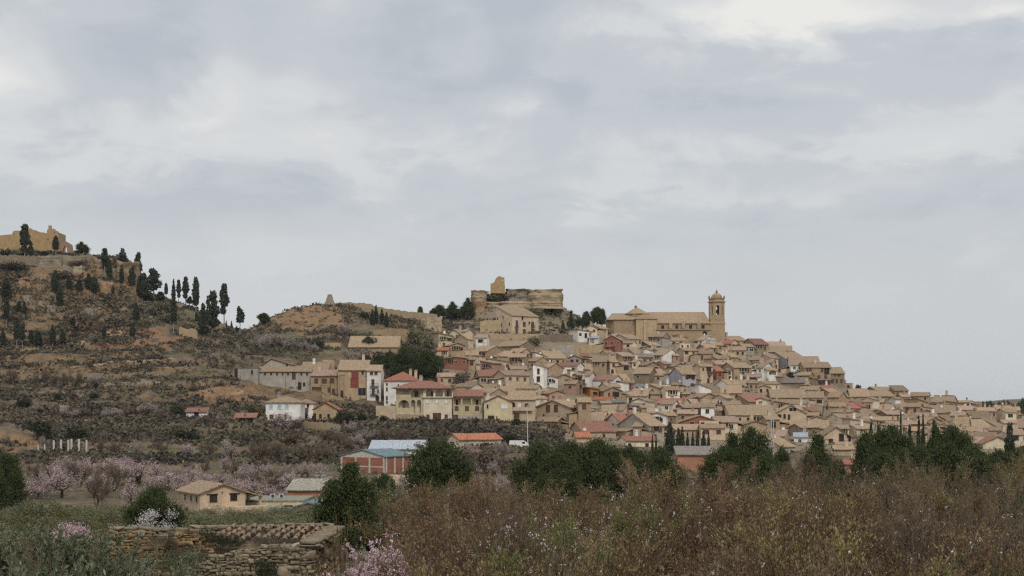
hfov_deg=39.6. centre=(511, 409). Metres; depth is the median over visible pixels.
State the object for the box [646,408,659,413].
rendered house
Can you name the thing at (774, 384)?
rendered house
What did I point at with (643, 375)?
stone house
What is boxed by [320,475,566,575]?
almond tree
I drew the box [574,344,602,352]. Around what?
terrace wall
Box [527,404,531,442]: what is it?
street lamp
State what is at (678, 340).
rendered house
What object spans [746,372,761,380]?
white house
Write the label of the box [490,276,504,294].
tower ruin
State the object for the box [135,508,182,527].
bush
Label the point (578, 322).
bush
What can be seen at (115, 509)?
olive tree
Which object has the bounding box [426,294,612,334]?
crag scrub
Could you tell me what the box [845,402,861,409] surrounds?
stone house
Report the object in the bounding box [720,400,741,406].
rendered house
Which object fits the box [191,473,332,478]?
valley road
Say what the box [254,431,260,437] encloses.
bush
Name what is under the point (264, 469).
almond tree
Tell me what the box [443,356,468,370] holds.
brick house
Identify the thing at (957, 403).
stone house
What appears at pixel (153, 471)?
almond tree
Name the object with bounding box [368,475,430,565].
almond tree
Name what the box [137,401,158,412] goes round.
almond tree
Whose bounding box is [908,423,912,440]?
cypress
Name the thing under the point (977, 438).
rendered house
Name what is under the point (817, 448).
pine tree
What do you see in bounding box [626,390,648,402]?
rendered house
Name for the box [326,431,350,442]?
almond tree
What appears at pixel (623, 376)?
stone house
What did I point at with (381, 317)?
cypress
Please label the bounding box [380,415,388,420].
bush
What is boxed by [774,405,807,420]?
rendered house
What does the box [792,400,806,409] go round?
stone house
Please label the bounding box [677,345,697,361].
rendered house
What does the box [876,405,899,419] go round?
stone house
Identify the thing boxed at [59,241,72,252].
stone arch
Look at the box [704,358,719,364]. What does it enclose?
rendered house
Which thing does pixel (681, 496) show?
almond tree
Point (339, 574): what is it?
orchard grass
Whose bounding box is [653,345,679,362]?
white house
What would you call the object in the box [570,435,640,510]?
pine tree
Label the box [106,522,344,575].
ruined stone hut
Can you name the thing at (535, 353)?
white house
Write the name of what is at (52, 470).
almond tree
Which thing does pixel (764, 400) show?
rendered house
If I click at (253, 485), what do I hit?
almond tree
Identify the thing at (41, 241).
castle ruin
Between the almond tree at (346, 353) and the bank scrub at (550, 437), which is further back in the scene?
the almond tree at (346, 353)
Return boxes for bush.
[0,251,13,255]
[1,263,25,270]
[15,398,32,407]
[20,419,55,438]
[37,251,49,254]
[49,269,71,279]
[52,520,94,548]
[53,392,62,400]
[66,424,88,438]
[67,259,88,265]
[90,393,101,398]
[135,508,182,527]
[140,526,180,559]
[144,291,153,300]
[145,306,156,311]
[151,301,170,310]
[157,549,207,574]
[161,312,177,322]
[168,429,200,438]
[168,542,210,567]
[169,405,185,416]
[194,523,245,553]
[216,419,232,427]
[244,404,261,415]
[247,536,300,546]
[251,557,278,575]
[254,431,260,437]
[309,338,323,346]
[332,496,351,575]
[334,410,357,424]
[351,330,362,335]
[357,410,367,420]
[359,312,369,319]
[361,337,376,343]
[372,351,384,362]
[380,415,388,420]
[406,328,427,344]
[422,333,434,348]
[450,370,470,386]
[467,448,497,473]
[487,291,497,300]
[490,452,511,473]
[500,292,518,299]
[502,433,516,441]
[510,417,521,426]
[525,336,542,344]
[529,306,544,317]
[573,318,582,326]
[787,370,799,377]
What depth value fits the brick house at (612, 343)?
623.93 m
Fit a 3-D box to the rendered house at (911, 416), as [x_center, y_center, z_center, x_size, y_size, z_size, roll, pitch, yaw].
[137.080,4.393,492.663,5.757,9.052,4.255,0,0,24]
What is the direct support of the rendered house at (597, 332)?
on the ground at (162, 334)
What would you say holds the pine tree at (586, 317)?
on the ground at (162, 334)
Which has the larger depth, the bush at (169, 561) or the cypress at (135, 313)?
the cypress at (135, 313)
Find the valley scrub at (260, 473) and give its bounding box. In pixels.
[6,456,800,526]
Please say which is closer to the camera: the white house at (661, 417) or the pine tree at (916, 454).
the pine tree at (916, 454)
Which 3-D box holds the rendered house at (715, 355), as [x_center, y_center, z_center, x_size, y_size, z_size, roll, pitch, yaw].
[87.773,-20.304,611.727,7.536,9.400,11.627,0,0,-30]
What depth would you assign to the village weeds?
418.83 m
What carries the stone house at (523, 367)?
on the ground at (162, 334)
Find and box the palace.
[495,305,538,333]
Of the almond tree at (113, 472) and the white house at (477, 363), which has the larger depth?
the white house at (477, 363)
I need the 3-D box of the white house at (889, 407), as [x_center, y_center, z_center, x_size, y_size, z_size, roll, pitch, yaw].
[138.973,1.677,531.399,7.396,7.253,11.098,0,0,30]
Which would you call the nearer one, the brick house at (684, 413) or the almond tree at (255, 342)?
the brick house at (684, 413)
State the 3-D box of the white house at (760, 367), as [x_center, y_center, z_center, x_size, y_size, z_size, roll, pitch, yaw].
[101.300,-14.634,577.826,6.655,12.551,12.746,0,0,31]
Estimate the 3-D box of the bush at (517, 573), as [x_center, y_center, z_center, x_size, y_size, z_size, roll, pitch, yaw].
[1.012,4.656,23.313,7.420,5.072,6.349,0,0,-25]
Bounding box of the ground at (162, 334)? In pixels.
[0,252,1023,574]
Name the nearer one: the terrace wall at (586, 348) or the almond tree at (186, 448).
the almond tree at (186, 448)
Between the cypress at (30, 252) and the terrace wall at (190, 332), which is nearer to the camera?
the terrace wall at (190, 332)
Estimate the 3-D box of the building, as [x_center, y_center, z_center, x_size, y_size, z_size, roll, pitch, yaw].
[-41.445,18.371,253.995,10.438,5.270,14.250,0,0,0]
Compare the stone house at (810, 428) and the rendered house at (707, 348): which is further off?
the rendered house at (707, 348)
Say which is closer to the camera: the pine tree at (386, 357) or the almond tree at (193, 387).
the almond tree at (193, 387)
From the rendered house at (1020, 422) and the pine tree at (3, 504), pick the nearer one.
the pine tree at (3, 504)
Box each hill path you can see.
[22,330,121,350]
[70,358,173,368]
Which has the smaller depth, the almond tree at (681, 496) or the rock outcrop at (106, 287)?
the almond tree at (681, 496)
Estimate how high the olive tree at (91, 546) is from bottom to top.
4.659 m
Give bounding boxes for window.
[209,495,216,502]
[230,494,237,500]
[234,369,237,377]
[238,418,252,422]
[350,378,358,387]
[351,372,358,377]
[358,388,365,395]
[501,404,507,408]
[592,391,597,395]
[789,407,796,411]
[824,368,828,373]
[838,433,843,441]
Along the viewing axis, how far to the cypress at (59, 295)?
543.47 m
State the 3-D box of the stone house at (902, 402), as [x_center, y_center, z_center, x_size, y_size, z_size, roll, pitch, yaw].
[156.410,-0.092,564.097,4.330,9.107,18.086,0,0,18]
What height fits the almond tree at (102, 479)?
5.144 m
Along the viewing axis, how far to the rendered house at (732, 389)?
521.42 m
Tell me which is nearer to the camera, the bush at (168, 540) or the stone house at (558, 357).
the bush at (168, 540)
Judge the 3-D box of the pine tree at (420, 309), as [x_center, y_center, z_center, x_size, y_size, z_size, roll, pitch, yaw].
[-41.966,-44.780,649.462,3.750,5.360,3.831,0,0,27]
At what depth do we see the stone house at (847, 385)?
639.21 m
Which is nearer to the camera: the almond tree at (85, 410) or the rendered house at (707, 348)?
the almond tree at (85, 410)
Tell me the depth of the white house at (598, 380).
531.68 m
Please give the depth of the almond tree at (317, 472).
294.24 m
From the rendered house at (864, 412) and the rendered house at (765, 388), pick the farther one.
the rendered house at (765, 388)
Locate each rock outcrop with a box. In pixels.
[18,281,29,288]
[22,295,32,303]
[37,256,61,268]
[39,274,49,280]
[47,305,57,311]
[59,404,68,414]
[62,255,91,272]
[73,265,85,274]
[85,308,96,315]
[90,256,112,273]
[100,281,113,293]
[105,268,116,279]
[116,260,140,279]
[132,280,137,293]
[156,366,188,371]
[203,395,218,405]
[229,390,248,402]
[422,316,442,331]
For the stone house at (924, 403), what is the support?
on the ground at (162, 334)
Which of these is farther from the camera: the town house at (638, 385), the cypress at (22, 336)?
the town house at (638, 385)
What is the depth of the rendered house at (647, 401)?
487.58 m
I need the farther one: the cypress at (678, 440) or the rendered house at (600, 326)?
the rendered house at (600, 326)
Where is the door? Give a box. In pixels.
[433,413,440,419]
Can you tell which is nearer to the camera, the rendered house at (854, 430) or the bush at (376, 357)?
the rendered house at (854, 430)
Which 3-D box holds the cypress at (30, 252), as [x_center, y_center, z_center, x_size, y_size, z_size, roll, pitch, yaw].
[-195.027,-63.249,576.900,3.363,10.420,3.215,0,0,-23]
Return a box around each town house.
[630,378,645,387]
[667,367,701,392]
[772,352,801,368]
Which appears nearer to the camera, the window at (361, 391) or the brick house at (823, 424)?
the brick house at (823, 424)
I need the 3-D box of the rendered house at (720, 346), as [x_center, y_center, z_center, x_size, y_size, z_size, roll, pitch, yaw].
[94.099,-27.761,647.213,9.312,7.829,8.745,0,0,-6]
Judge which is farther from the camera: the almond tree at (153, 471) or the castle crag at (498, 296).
the castle crag at (498, 296)
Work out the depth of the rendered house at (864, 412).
507.18 m
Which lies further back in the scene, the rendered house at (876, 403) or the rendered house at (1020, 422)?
the rendered house at (876, 403)
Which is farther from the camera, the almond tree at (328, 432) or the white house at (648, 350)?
the white house at (648, 350)
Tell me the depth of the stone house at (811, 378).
579.67 m
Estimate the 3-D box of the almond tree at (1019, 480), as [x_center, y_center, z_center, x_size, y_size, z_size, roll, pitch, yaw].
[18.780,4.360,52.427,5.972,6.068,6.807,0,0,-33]
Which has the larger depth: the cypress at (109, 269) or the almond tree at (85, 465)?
the cypress at (109, 269)
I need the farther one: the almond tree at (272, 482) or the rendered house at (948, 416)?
the rendered house at (948, 416)
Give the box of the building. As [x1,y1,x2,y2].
[245,495,314,510]
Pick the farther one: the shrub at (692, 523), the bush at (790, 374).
the bush at (790, 374)
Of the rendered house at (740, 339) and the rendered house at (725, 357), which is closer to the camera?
the rendered house at (725, 357)
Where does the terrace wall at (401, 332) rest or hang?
on the ground at (162, 334)
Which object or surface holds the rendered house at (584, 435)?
on the ground at (162, 334)
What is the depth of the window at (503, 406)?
423.19 m
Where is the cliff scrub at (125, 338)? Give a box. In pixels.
[0,248,154,351]
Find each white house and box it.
[185,407,209,416]
[264,391,306,421]
[301,399,317,419]
[366,365,384,401]
[382,369,418,405]
[475,329,489,347]
[475,358,487,369]
[530,348,547,357]
[532,361,546,387]
[535,392,548,404]
[547,375,558,387]
[559,359,584,372]
[568,326,592,341]
[582,366,595,386]
[588,332,599,344]
[592,391,616,401]
[593,375,629,391]
[606,408,626,428]
[643,344,653,353]
[651,408,669,425]
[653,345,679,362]
[660,395,679,410]
[663,373,668,383]
[672,365,692,369]
[692,333,711,342]
[694,338,715,342]
[695,381,711,392]
[700,397,723,417]
[714,374,748,390]
[735,375,748,385]
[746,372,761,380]
[752,358,773,380]
[764,364,778,380]
[779,356,819,373]
[793,426,813,441]
[873,404,895,411]
[888,397,902,403]
[958,397,980,406]
[967,427,997,435]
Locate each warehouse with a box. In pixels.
[339,448,411,473]
[368,440,428,457]
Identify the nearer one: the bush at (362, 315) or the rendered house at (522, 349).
the rendered house at (522, 349)
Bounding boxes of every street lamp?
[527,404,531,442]
[770,404,775,447]
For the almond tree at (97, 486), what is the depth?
254.75 m
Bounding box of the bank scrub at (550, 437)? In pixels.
[344,414,570,449]
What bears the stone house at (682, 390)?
on the ground at (162, 334)
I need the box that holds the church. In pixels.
[605,289,725,341]
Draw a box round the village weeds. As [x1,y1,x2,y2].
[442,318,1018,453]
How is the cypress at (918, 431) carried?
on the ground at (162, 334)
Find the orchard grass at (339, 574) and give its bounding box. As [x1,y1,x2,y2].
[0,561,917,575]
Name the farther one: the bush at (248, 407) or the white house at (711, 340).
the white house at (711, 340)
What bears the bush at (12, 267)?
on the ground at (162, 334)
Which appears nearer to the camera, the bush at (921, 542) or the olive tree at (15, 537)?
the bush at (921, 542)
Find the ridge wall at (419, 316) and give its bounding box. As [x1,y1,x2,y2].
[341,302,436,322]
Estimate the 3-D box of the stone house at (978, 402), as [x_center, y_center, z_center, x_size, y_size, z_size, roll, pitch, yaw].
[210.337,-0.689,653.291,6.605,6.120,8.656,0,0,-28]
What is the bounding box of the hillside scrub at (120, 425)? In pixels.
[0,249,543,468]
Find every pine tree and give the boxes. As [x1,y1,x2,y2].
[0,451,28,508]
[0,459,12,512]
[73,241,89,253]
[117,483,189,528]
[256,312,269,323]
[304,458,389,559]
[361,355,372,363]
[371,470,399,531]
[372,361,386,368]
[382,350,397,367]
[387,346,420,375]
[400,435,480,503]
[401,355,430,377]
[412,348,446,377]
[417,306,422,312]
[429,305,448,317]
[445,301,460,318]
[451,308,464,318]
[460,297,476,319]
[504,440,555,513]
[523,449,589,516]
[548,438,585,465]
[566,311,575,328]
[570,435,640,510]
[582,311,592,326]
[590,307,602,323]
[600,308,606,324]
[609,443,658,510]
[645,443,690,504]
[692,443,742,494]
[716,429,746,479]
[731,425,774,476]
[736,449,794,506]
[773,445,796,490]
[794,430,846,510]
[835,456,849,484]
[838,428,882,507]
[857,449,912,524]
[869,421,919,460]
[893,442,941,503]
[920,421,941,457]
[923,440,967,498]
[934,423,984,451]
[949,442,988,468]
[951,452,1015,509]
[977,447,1023,517]
[1007,443,1023,464]
[1020,398,1023,415]
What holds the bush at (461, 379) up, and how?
on the ground at (162, 334)
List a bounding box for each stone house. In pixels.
[233,413,257,422]
[322,359,335,369]
[337,354,371,400]
[339,374,344,396]
[348,336,401,353]
[368,349,381,361]
[442,342,465,356]
[468,370,497,383]
[472,341,503,358]
[483,384,507,395]
[497,337,536,350]
[507,362,527,371]
[508,353,528,367]
[528,354,549,365]
[535,417,571,427]
[540,347,566,363]
[544,360,564,375]
[564,367,582,394]
[566,397,591,427]
[579,349,591,359]
[583,363,591,372]
[591,407,608,421]
[592,352,607,374]
[597,401,611,405]
[599,382,628,401]
[611,370,630,382]
[615,352,634,362]
[615,362,629,374]
[631,384,653,398]
[633,351,653,361]
[633,367,656,384]
[636,398,660,412]
[638,360,661,368]
[639,337,660,348]
[650,380,661,390]
[654,369,666,380]
[655,406,676,423]
[669,362,683,368]
[671,380,689,389]
[673,398,700,416]
[677,385,685,397]
[685,392,715,402]
[696,341,717,351]
[712,358,731,366]
[717,348,740,361]
[720,359,752,379]
[736,393,773,405]
[738,414,768,433]
[759,409,789,432]
[766,339,786,345]
[767,389,815,404]
[775,368,782,382]
[780,375,804,387]
[787,418,820,436]
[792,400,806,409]
[793,372,817,385]
[799,358,831,384]
[802,408,821,417]
[821,388,850,401]
[826,387,847,401]
[827,402,846,409]
[831,367,845,387]
[845,380,852,387]
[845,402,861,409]
[847,388,871,400]
[849,401,867,409]
[852,423,883,441]
[868,384,888,390]
[868,390,895,400]
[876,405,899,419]
[878,395,892,404]
[888,385,908,395]
[896,390,919,399]
[900,398,907,408]
[903,427,921,437]
[904,399,928,406]
[914,413,938,418]
[931,402,955,416]
[934,391,954,395]
[945,400,964,405]
[949,410,968,422]
[966,408,989,418]
[970,419,991,429]
[973,401,981,406]
[973,405,996,420]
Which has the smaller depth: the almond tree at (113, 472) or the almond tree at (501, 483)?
the almond tree at (501, 483)
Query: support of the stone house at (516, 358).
on the ground at (162, 334)
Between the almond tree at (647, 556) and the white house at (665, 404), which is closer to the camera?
the almond tree at (647, 556)
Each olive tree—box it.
[0,503,130,575]
[0,508,23,523]
[0,508,220,575]
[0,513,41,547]
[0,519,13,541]
[0,521,63,562]
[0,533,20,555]
[0,546,160,575]
[2,497,54,530]
[2,531,151,575]
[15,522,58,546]
[35,496,75,523]
[39,557,240,575]
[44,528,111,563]
[46,502,84,526]
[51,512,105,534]
[56,528,183,575]
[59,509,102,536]
[71,500,123,527]
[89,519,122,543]
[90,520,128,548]
[96,501,133,526]
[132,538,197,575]
[183,507,211,519]
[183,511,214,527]
[186,512,225,524]
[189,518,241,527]
[199,505,224,517]
[216,507,243,519]
[217,511,251,524]
[236,517,288,524]
[237,507,261,519]
[252,501,301,517]
[253,509,283,524]
[269,511,292,522]
[276,510,317,524]
[287,502,312,521]
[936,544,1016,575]
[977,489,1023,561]
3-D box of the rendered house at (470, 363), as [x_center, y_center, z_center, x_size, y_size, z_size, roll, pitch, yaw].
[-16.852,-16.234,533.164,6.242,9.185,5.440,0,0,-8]
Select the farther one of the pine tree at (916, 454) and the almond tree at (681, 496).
the pine tree at (916, 454)
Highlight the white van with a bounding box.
[509,440,528,446]
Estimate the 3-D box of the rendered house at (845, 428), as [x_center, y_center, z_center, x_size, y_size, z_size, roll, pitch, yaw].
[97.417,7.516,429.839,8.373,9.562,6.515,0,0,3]
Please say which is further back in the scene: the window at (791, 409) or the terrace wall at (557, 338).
the terrace wall at (557, 338)
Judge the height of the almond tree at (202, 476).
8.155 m
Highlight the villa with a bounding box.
[376,375,483,419]
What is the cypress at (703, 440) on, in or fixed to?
on the ground at (162, 334)
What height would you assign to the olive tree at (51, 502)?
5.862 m
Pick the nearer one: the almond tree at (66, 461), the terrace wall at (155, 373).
the almond tree at (66, 461)
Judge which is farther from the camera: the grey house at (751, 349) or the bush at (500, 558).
the grey house at (751, 349)
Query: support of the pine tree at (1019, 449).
on the ground at (162, 334)
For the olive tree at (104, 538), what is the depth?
103.69 m
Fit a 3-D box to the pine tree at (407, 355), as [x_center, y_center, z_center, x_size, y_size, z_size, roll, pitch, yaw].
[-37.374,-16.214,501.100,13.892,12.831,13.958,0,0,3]
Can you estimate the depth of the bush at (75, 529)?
33.88 m
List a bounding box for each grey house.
[234,368,260,384]
[257,358,296,367]
[259,366,313,391]
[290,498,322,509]
[567,351,584,362]
[605,400,626,404]
[616,407,664,440]
[629,403,643,406]
[647,330,671,346]
[736,343,757,354]
[748,352,766,363]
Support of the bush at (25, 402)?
on the ground at (162, 334)
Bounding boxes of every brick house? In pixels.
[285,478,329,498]
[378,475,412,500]
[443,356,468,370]
[478,360,503,369]
[541,390,566,400]
[563,376,580,395]
[595,335,622,351]
[625,378,635,390]
[628,407,640,415]
[656,357,670,368]
[672,353,679,361]
[673,415,722,423]
[673,446,711,471]
[677,406,697,419]
[681,386,692,397]
[689,350,713,361]
[691,339,709,347]
[713,366,728,380]
[743,374,758,389]
[768,345,791,352]
[772,397,788,407]
[789,420,828,431]
[818,381,832,387]
[842,451,855,472]
[902,403,929,413]
[910,392,932,403]
[910,415,927,426]
[931,409,948,423]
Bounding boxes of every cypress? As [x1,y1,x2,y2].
[0,277,12,298]
[0,328,6,345]
[2,298,10,325]
[13,317,20,349]
[15,301,22,314]
[18,322,25,349]
[19,223,30,255]
[22,301,26,318]
[27,242,34,255]
[28,330,33,347]
[34,331,42,348]
[49,327,56,345]
[50,270,59,301]
[52,235,59,254]
[56,282,63,306]
[60,332,66,342]
[66,275,72,295]
[69,317,75,325]
[75,279,83,298]
[83,273,91,289]
[89,277,98,297]
[100,248,108,273]
[106,259,112,281]
[118,248,126,261]
[118,265,124,284]
[127,266,135,284]
[129,324,136,337]
[132,303,139,320]
[134,252,142,274]
[137,272,149,300]
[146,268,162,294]
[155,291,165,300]
[164,283,167,294]
[169,298,177,332]
[171,279,175,298]
[176,279,181,300]
[182,276,189,303]
[186,296,192,305]
[191,277,199,305]
[195,312,198,325]
[197,303,209,334]
[205,290,219,333]
[219,283,229,323]
[236,306,244,331]
[369,309,375,324]
[374,305,378,323]
[379,309,384,321]
[384,312,388,327]
[651,434,653,451]
[663,422,675,455]
[676,428,680,445]
[680,426,684,445]
[685,432,689,445]
[691,431,694,445]
[695,432,699,445]
[701,430,706,445]
[707,429,709,445]
[869,422,872,442]
[900,410,901,433]
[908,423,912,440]
[916,416,921,449]
[921,414,924,450]
[1004,422,1015,454]
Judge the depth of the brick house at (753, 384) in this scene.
552.97 m
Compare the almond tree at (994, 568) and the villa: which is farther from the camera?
the villa
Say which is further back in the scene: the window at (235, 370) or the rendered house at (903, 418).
the rendered house at (903, 418)
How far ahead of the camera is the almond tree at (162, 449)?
334.47 m
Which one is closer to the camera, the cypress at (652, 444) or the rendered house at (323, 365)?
the cypress at (652, 444)
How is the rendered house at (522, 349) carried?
on the ground at (162, 334)
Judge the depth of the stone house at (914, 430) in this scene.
435.61 m
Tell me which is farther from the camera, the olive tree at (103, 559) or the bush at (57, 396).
the bush at (57, 396)
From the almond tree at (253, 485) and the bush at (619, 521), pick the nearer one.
the bush at (619, 521)
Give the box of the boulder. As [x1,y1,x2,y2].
[324,294,334,304]
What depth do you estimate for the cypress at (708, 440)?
371.86 m
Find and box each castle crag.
[471,290,487,306]
[474,299,485,313]
[486,301,551,313]
[491,292,506,300]
[505,288,530,301]
[527,289,563,309]
[552,307,568,319]
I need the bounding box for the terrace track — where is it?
[0,379,164,385]
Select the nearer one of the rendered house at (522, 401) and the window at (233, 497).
the window at (233, 497)
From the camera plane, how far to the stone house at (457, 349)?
560.82 m
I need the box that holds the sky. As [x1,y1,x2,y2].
[0,0,1023,401]
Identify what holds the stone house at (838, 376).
on the ground at (162, 334)
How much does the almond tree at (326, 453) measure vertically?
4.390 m
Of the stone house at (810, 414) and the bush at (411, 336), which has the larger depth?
the bush at (411, 336)
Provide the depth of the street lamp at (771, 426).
361.48 m
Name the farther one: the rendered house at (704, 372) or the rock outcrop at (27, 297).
the rendered house at (704, 372)
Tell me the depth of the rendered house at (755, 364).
591.45 m
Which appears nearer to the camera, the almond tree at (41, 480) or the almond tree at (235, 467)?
the almond tree at (41, 480)
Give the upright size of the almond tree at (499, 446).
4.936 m
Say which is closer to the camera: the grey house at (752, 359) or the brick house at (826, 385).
the brick house at (826, 385)
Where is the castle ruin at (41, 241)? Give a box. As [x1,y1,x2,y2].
[0,225,65,252]
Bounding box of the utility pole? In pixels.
[773,406,773,454]
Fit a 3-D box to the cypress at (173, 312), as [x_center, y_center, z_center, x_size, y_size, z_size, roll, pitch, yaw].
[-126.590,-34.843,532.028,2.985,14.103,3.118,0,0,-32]
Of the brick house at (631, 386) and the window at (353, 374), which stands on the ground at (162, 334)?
the brick house at (631, 386)
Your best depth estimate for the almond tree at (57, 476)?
269.25 m
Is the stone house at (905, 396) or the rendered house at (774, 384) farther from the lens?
the stone house at (905, 396)
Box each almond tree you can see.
[4,368,19,384]
[23,459,53,483]
[23,481,47,499]
[27,405,42,409]
[29,471,51,496]
[32,370,50,383]
[37,461,70,484]
[38,437,51,447]
[39,465,83,497]
[45,371,60,385]
[56,455,82,474]
[57,371,71,385]
[62,461,93,484]
[65,409,79,418]
[70,372,83,384]
[75,406,89,416]
[75,456,97,478]
[82,474,114,496]
[85,468,110,505]
[87,374,104,385]
[91,454,104,470]
[92,460,130,490]
[93,455,124,473]
[95,438,105,449]
[101,406,125,415]
[106,440,125,452]
[117,478,144,505]
[119,454,133,466]
[119,457,151,483]
[126,407,140,414]
[129,440,143,452]
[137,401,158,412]
[140,475,159,495]
[145,459,171,481]
[147,472,189,490]
[153,438,169,454]
[155,411,167,417]
[168,466,186,480]
[170,476,193,495]
[180,442,194,456]
[181,461,196,469]
[183,465,197,480]
[187,384,196,390]
[189,468,218,483]
[197,440,220,458]
[199,460,209,471]
[206,471,230,482]
[213,412,228,421]
[218,456,231,473]
[220,438,238,456]
[224,459,241,473]
[225,476,251,489]
[234,344,244,356]
[234,464,262,485]
[238,460,253,471]
[239,479,274,496]
[247,441,261,455]
[249,337,261,348]
[252,442,270,459]
[252,470,285,489]
[253,333,270,346]
[253,463,262,474]
[256,485,287,494]
[262,461,278,476]
[264,332,278,347]
[264,441,292,457]
[270,418,286,428]
[273,412,303,428]
[274,339,287,346]
[277,472,299,490]
[280,463,292,475]
[281,338,297,347]
[282,431,302,443]
[291,420,303,427]
[293,463,310,477]
[298,444,314,460]
[299,339,309,350]
[299,461,312,477]
[308,342,318,352]
[312,462,328,478]
[313,443,329,454]
[316,533,429,575]
[317,429,334,439]
[317,445,335,460]
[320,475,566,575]
[326,426,340,432]
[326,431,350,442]
[329,328,340,337]
[337,323,350,333]
[338,436,356,448]
[341,349,354,359]
[343,420,356,432]
[347,481,489,563]
[351,433,365,443]
[356,429,376,441]
[358,503,693,575]
[359,349,369,356]
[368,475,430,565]
[372,426,388,437]
[385,467,522,565]
[386,497,650,575]
[390,473,406,495]
[391,429,406,439]
[463,442,479,457]
[473,458,480,471]
[479,471,584,539]
[486,459,500,475]
[489,470,511,499]
[494,440,509,453]
[516,495,633,564]
[538,511,794,575]
[558,487,631,534]
[572,506,861,575]
[578,489,719,570]
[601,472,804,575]
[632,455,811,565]
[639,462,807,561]
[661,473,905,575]
[690,491,1023,575]
[716,470,863,559]
[758,478,969,575]
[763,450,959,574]
[831,528,1023,575]
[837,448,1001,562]
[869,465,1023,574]
[873,461,957,535]
[925,517,1023,575]
[936,448,1023,534]
[937,469,1023,549]
[992,498,1023,544]
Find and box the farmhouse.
[175,480,266,514]
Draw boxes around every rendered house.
[302,358,330,369]
[310,365,337,394]
[312,402,342,420]
[325,342,341,348]
[430,331,451,346]
[434,342,450,357]
[437,373,455,385]
[445,433,502,447]
[448,325,463,338]
[452,334,473,348]
[454,379,487,399]
[461,329,473,336]
[465,347,478,364]
[467,354,475,369]
[480,381,503,388]
[482,393,513,420]
[484,396,507,400]
[486,355,512,369]
[487,365,530,385]
[494,351,514,360]
[494,380,515,391]
[506,378,542,394]
[508,388,535,421]
[510,346,531,357]
[535,396,575,423]
[548,372,571,385]
[567,366,584,379]
[569,421,616,437]
[571,427,591,442]
[582,383,600,396]
[583,321,605,338]
[584,358,591,363]
[592,321,608,337]
[598,379,621,389]
[598,405,627,415]
[600,350,614,357]
[607,352,618,373]
[616,334,642,347]
[616,405,628,415]
[616,429,659,446]
[623,341,636,348]
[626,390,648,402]
[626,398,655,406]
[627,347,640,353]
[628,355,641,368]
[631,421,655,435]
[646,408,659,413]
[649,391,660,399]
[653,345,663,352]
[656,396,690,407]
[659,386,680,397]
[662,368,672,373]
[664,421,698,437]
[671,334,685,344]
[671,342,689,347]
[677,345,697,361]
[684,362,703,364]
[688,399,698,402]
[692,359,713,383]
[697,345,715,355]
[698,424,725,439]
[702,399,723,408]
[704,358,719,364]
[710,340,727,350]
[711,416,742,433]
[712,351,719,358]
[712,388,729,396]
[712,389,734,400]
[717,353,729,359]
[720,380,741,400]
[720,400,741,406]
[722,338,738,345]
[722,405,775,422]
[725,332,745,343]
[726,368,739,378]
[727,343,746,360]
[742,338,768,351]
[749,359,771,369]
[754,390,772,404]
[757,382,772,394]
[758,378,780,388]
[759,359,775,367]
[761,351,779,368]
[762,427,796,452]
[773,395,808,405]
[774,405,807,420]
[775,427,790,440]
[799,386,821,391]
[800,377,814,385]
[802,401,821,411]
[806,391,823,404]
[806,416,827,419]
[813,422,854,443]
[825,409,856,425]
[826,438,855,455]
[830,419,849,433]
[831,404,861,416]
[833,415,873,424]
[840,413,875,427]
[849,419,869,436]
[858,409,879,415]
[861,397,880,408]
[861,413,896,424]
[881,416,909,434]
[892,408,905,413]
[897,414,910,424]
[898,412,916,419]
[911,427,942,441]
[919,413,943,422]
[929,392,957,404]
[930,420,951,430]
[939,400,956,410]
[945,408,971,420]
[952,412,971,426]
[956,406,974,411]
[956,424,979,432]
[966,431,985,445]
[976,436,1012,449]
[979,414,1005,426]
[987,427,1013,432]
[991,400,1019,414]
[996,405,1016,420]
[997,409,1021,419]
[997,420,1016,426]
[997,425,1023,446]
[1011,402,1020,411]
[1016,419,1023,430]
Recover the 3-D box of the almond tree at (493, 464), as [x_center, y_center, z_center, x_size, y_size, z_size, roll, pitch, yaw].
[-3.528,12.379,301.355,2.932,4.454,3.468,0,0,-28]
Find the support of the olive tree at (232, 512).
on the ground at (162, 334)
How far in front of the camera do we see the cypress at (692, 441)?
371.82 m
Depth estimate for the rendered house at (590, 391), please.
507.42 m
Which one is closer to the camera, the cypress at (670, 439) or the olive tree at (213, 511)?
the olive tree at (213, 511)
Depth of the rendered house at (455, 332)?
606.00 m
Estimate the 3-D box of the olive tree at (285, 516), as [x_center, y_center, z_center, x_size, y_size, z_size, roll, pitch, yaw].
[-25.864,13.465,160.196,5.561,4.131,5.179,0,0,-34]
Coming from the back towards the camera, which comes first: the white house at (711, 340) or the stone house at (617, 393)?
the white house at (711, 340)
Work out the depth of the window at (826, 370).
586.39 m
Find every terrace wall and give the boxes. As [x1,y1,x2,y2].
[0,254,68,265]
[0,398,185,406]
[17,369,191,380]
[85,412,174,417]
[96,442,248,453]
[179,327,197,337]
[194,427,262,433]
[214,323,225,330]
[302,421,341,431]
[321,393,344,400]
[373,328,414,342]
[480,320,500,332]
[482,333,538,339]
[539,334,572,341]
[556,345,573,352]
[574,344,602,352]

